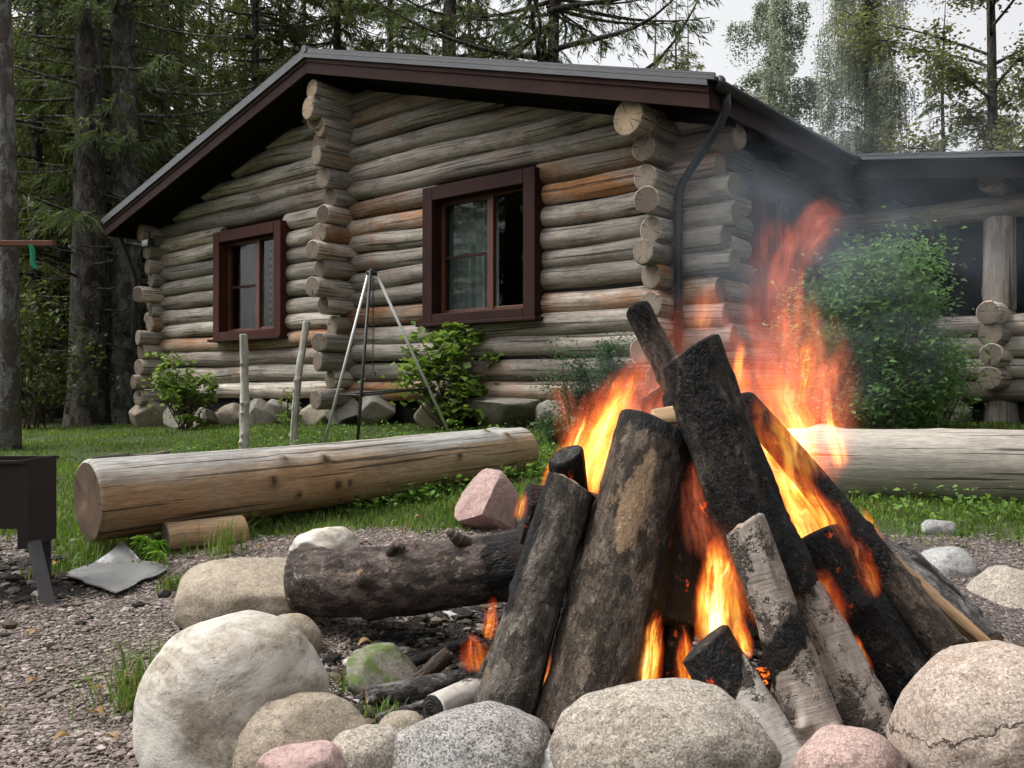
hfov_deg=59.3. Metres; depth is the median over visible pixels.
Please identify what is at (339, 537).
boulder
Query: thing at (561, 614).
fire log
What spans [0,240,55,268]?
beam frame
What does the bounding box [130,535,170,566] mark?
leafy plant
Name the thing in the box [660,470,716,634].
fire log
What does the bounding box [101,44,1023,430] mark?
log cabin
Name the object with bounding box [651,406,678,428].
wood piece
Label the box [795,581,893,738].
fire log
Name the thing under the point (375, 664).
boulder
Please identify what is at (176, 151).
forest spruce
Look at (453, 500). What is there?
lawn grass
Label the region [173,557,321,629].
boulder
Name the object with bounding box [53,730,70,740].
fallen leaf
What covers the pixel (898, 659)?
fire log
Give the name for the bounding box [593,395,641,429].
foundation stone
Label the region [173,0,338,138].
forest spruce
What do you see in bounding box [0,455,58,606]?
brazier
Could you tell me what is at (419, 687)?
stick
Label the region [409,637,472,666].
stick
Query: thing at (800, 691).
fire log
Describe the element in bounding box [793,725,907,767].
boulder
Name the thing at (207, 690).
boulder
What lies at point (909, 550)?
stick
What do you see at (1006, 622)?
ground
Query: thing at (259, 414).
foundation stone
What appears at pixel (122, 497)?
log bench
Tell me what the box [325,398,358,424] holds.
foundation stone
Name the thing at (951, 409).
shrub
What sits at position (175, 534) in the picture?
support log
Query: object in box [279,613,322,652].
boulder
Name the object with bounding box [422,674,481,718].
fire log
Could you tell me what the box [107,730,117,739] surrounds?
fallen leaf
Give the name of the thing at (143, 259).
forest spruce
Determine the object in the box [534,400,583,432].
foundation stone
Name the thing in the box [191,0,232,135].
forest spruce
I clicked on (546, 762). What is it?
boulder
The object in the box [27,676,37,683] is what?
fallen leaf
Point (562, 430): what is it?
shrub
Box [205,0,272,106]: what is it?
forest spruce
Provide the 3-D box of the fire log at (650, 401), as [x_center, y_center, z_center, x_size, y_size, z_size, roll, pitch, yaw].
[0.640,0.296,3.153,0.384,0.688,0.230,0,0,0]
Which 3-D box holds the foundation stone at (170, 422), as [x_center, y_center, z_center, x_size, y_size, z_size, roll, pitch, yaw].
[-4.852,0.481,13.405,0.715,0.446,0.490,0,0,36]
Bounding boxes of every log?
[161,515,248,553]
[283,528,522,621]
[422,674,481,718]
[474,472,594,714]
[519,483,598,544]
[534,409,695,734]
[543,492,597,683]
[549,445,591,541]
[626,301,676,393]
[639,385,715,565]
[655,625,693,678]
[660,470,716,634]
[663,334,818,611]
[683,625,802,767]
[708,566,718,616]
[716,532,759,641]
[727,513,842,744]
[741,392,964,657]
[760,443,990,642]
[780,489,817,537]
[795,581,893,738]
[802,524,929,706]
[877,532,1003,643]
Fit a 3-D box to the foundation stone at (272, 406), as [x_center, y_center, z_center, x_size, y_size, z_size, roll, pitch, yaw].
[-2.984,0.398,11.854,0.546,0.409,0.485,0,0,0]
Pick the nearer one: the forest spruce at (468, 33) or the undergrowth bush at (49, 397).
the undergrowth bush at (49, 397)
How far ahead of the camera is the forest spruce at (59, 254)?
18.93 m
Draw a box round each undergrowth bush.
[20,277,122,429]
[21,360,66,420]
[47,382,65,410]
[99,329,165,404]
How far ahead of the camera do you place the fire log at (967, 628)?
2.81 m
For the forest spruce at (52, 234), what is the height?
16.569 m
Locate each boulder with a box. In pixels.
[132,610,329,767]
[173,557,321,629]
[232,691,368,767]
[256,740,345,767]
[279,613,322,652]
[289,526,359,550]
[332,724,402,767]
[346,642,418,694]
[379,710,422,727]
[392,701,550,767]
[454,468,519,529]
[539,745,553,767]
[548,678,781,767]
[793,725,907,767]
[885,640,1023,767]
[921,520,956,534]
[921,546,978,576]
[966,565,1023,607]
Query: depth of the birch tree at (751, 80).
34.05 m
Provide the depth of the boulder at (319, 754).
2.05 m
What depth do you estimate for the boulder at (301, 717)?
2.19 m
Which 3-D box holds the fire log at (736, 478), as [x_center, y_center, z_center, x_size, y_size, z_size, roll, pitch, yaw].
[0.641,0.245,2.579,0.451,0.786,0.239,0,0,29]
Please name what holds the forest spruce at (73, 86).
on the ground at (1006, 622)
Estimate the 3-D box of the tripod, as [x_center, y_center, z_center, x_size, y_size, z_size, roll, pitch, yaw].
[-1.206,-0.262,8.959,1.160,1.751,0.675,0,0,-39]
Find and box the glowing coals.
[649,650,771,691]
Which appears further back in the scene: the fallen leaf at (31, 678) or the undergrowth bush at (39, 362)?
the undergrowth bush at (39, 362)
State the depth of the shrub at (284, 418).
11.18 m
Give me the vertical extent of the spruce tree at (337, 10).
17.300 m
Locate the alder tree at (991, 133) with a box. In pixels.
[826,0,1023,155]
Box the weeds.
[133,416,1023,539]
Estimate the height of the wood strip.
0.029 m
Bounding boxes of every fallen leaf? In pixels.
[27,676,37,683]
[28,628,37,634]
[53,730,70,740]
[89,706,102,714]
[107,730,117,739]
[358,637,372,644]
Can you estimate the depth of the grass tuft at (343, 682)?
2.81 m
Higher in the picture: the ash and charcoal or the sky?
the sky
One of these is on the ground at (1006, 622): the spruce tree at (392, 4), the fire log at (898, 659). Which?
the spruce tree at (392, 4)
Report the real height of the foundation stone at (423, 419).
0.570 m
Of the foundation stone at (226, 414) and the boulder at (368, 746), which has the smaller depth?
the boulder at (368, 746)
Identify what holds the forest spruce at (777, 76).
on the ground at (1006, 622)
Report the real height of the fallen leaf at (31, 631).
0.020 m
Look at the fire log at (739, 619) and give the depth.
2.60 m
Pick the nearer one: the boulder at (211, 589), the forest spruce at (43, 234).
the boulder at (211, 589)
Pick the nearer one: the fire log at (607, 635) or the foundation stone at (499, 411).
the fire log at (607, 635)
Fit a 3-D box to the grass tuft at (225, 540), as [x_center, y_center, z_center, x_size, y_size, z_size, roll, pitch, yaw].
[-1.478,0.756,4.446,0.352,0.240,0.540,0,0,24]
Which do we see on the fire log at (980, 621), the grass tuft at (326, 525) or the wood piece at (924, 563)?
the wood piece at (924, 563)
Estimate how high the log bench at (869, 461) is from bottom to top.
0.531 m
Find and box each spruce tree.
[11,0,213,425]
[12,0,254,424]
[247,0,413,78]
[314,0,441,55]
[340,0,530,60]
[349,0,747,91]
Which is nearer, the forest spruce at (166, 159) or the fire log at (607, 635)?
the fire log at (607, 635)
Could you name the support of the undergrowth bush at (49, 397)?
on the ground at (1006, 622)
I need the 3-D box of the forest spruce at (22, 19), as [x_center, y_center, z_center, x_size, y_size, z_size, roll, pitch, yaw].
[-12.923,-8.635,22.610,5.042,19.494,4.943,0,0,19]
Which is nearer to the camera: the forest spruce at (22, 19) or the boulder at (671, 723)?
the boulder at (671, 723)
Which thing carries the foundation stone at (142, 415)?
on the ground at (1006, 622)
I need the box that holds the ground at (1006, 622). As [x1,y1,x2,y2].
[0,406,1023,767]
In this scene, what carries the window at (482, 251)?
in the log cabin
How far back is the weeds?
5.89 m
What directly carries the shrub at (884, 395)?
on the ground at (1006, 622)
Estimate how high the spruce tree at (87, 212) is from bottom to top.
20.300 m
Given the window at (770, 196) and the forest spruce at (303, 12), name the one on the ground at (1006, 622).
the forest spruce at (303, 12)
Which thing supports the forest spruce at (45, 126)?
on the ground at (1006, 622)
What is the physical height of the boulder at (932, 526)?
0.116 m
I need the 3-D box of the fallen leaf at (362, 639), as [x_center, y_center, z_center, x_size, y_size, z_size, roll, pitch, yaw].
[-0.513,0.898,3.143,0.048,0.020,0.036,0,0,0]
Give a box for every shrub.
[141,346,219,430]
[276,387,302,427]
[358,321,504,430]
[514,411,598,442]
[518,322,647,437]
[748,205,1013,428]
[906,327,986,428]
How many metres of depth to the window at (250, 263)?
12.53 m
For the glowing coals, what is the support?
on the ground at (1006, 622)
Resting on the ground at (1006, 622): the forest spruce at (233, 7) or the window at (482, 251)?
the forest spruce at (233, 7)
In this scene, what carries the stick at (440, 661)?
on the ground at (1006, 622)
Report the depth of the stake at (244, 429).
8.32 m
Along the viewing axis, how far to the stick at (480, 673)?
2.65 m
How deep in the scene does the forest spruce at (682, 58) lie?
34.71 m
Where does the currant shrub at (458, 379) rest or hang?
on the ground at (1006, 622)
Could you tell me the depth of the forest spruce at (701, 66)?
42.00 m
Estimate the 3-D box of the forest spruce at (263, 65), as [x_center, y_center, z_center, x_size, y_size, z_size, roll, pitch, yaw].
[-6.990,-6.557,27.159,3.177,15.170,3.667,0,0,4]
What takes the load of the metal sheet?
on the ground at (1006, 622)
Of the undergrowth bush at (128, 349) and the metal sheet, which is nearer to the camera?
the metal sheet
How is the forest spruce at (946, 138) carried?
on the ground at (1006, 622)
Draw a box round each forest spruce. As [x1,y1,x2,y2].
[11,0,142,422]
[11,0,146,417]
[11,1,70,399]
[12,0,68,342]
[15,0,156,328]
[16,3,73,291]
[20,1,146,336]
[21,0,228,345]
[54,0,239,367]
[106,3,175,330]
[145,3,204,170]
[146,0,230,330]
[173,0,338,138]
[178,0,319,150]
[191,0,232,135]
[201,0,270,115]
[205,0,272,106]
[259,6,295,73]
[278,0,331,62]
[456,0,502,58]
[653,0,702,70]
[654,17,661,67]
[678,0,705,70]
[753,41,799,103]
[915,0,967,151]
[959,15,1023,153]
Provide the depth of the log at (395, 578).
3.17 m
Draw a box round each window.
[207,220,291,342]
[415,166,545,327]
[743,170,816,330]
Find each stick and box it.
[365,666,480,706]
[373,700,423,721]
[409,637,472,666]
[412,647,452,677]
[477,637,494,677]
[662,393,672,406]
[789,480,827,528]
[896,543,982,614]
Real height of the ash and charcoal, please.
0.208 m
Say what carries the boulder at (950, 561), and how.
on the ground at (1006, 622)
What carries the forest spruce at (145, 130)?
on the ground at (1006, 622)
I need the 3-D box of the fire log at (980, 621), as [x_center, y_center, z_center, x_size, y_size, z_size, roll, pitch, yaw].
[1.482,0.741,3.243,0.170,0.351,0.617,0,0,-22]
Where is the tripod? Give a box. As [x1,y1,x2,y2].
[323,269,449,441]
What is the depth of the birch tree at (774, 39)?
29.55 m
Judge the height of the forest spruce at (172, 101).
15.629 m
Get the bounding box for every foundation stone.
[128,401,164,426]
[162,403,195,427]
[192,407,219,426]
[215,403,239,425]
[237,398,277,425]
[265,399,301,423]
[299,404,327,425]
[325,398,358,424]
[357,395,395,424]
[414,384,465,427]
[464,397,541,427]
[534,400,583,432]
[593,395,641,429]
[752,391,798,424]
[924,397,971,424]
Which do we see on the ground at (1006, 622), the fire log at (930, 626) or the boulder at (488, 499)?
the boulder at (488, 499)
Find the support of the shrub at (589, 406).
on the ground at (1006, 622)
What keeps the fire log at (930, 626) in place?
on the fire log at (898, 659)
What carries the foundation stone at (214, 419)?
on the ground at (1006, 622)
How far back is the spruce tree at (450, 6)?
19.49 m
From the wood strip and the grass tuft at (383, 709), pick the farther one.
the wood strip
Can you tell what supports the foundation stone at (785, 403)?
on the ground at (1006, 622)
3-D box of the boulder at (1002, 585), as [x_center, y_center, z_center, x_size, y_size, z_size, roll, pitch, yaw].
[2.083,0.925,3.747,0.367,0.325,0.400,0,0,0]
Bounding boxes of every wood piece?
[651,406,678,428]
[911,557,960,596]
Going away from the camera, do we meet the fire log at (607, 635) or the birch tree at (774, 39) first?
the fire log at (607, 635)
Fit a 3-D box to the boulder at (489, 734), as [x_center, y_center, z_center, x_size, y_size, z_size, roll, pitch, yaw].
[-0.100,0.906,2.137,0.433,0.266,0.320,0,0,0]
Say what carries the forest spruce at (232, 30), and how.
on the ground at (1006, 622)
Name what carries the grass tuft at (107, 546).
on the ground at (1006, 622)
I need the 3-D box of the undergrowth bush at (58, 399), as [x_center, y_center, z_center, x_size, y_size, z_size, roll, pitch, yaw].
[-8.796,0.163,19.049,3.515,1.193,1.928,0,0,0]
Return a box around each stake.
[238,334,251,448]
[289,321,309,444]
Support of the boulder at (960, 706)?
on the ground at (1006, 622)
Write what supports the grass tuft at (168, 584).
on the ground at (1006, 622)
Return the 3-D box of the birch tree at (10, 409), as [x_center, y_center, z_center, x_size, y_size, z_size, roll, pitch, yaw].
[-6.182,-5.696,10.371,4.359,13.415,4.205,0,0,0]
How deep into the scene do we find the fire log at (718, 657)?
2.24 m
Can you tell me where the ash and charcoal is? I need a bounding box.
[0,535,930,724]
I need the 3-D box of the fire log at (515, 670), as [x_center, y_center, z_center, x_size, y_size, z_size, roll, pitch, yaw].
[0.066,0.613,2.584,0.181,0.699,0.479,0,0,36]
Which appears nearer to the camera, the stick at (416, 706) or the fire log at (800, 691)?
the fire log at (800, 691)
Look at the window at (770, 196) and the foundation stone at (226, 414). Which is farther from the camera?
the foundation stone at (226, 414)
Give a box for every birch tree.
[0,0,22,450]
[721,0,836,369]
[736,61,823,135]
[809,0,939,155]
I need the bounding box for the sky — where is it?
[12,0,1023,369]
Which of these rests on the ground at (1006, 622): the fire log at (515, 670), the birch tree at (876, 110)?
the birch tree at (876, 110)
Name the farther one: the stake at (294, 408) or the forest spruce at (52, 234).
the forest spruce at (52, 234)
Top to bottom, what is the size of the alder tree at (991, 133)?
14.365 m
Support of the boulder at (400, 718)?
on the ash and charcoal
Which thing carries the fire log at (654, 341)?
on the fire log at (650, 401)
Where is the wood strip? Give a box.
[92,451,169,458]
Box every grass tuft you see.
[28,618,200,719]
[62,530,156,564]
[154,570,187,592]
[181,509,265,560]
[307,513,353,530]
[329,668,361,694]
[356,695,418,724]
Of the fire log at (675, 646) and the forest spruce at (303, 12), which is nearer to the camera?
the fire log at (675, 646)
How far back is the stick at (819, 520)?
2.92 m
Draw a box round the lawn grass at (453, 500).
[0,419,1023,579]
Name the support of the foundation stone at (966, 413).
on the ground at (1006, 622)
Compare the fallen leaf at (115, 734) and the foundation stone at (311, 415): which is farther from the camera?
the foundation stone at (311, 415)
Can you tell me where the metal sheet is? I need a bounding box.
[66,541,169,592]
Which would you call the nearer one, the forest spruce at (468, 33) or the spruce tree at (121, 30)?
the spruce tree at (121, 30)
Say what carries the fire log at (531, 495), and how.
on the fire log at (568, 461)
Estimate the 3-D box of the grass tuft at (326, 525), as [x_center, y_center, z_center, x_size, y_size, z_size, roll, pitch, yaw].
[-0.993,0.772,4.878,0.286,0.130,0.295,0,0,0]
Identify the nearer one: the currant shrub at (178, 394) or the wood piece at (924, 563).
the wood piece at (924, 563)
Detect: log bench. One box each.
[74,427,538,542]
[768,423,1023,501]
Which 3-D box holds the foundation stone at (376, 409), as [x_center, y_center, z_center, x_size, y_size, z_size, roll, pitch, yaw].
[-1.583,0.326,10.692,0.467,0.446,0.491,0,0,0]
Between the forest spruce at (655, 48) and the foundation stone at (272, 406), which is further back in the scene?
the forest spruce at (655, 48)
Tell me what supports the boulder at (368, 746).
on the ground at (1006, 622)
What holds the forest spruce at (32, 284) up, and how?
on the ground at (1006, 622)
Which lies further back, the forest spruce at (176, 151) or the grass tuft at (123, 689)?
the forest spruce at (176, 151)
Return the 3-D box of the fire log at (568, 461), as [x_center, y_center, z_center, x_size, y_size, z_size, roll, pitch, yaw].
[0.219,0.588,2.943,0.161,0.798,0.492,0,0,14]
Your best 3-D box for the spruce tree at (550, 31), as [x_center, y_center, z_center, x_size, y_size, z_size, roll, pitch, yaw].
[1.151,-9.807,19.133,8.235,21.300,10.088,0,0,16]
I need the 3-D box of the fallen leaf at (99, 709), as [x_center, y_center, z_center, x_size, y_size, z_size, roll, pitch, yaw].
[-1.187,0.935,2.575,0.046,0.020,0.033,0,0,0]
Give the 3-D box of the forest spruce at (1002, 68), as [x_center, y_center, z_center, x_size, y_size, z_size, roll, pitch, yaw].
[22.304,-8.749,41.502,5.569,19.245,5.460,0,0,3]

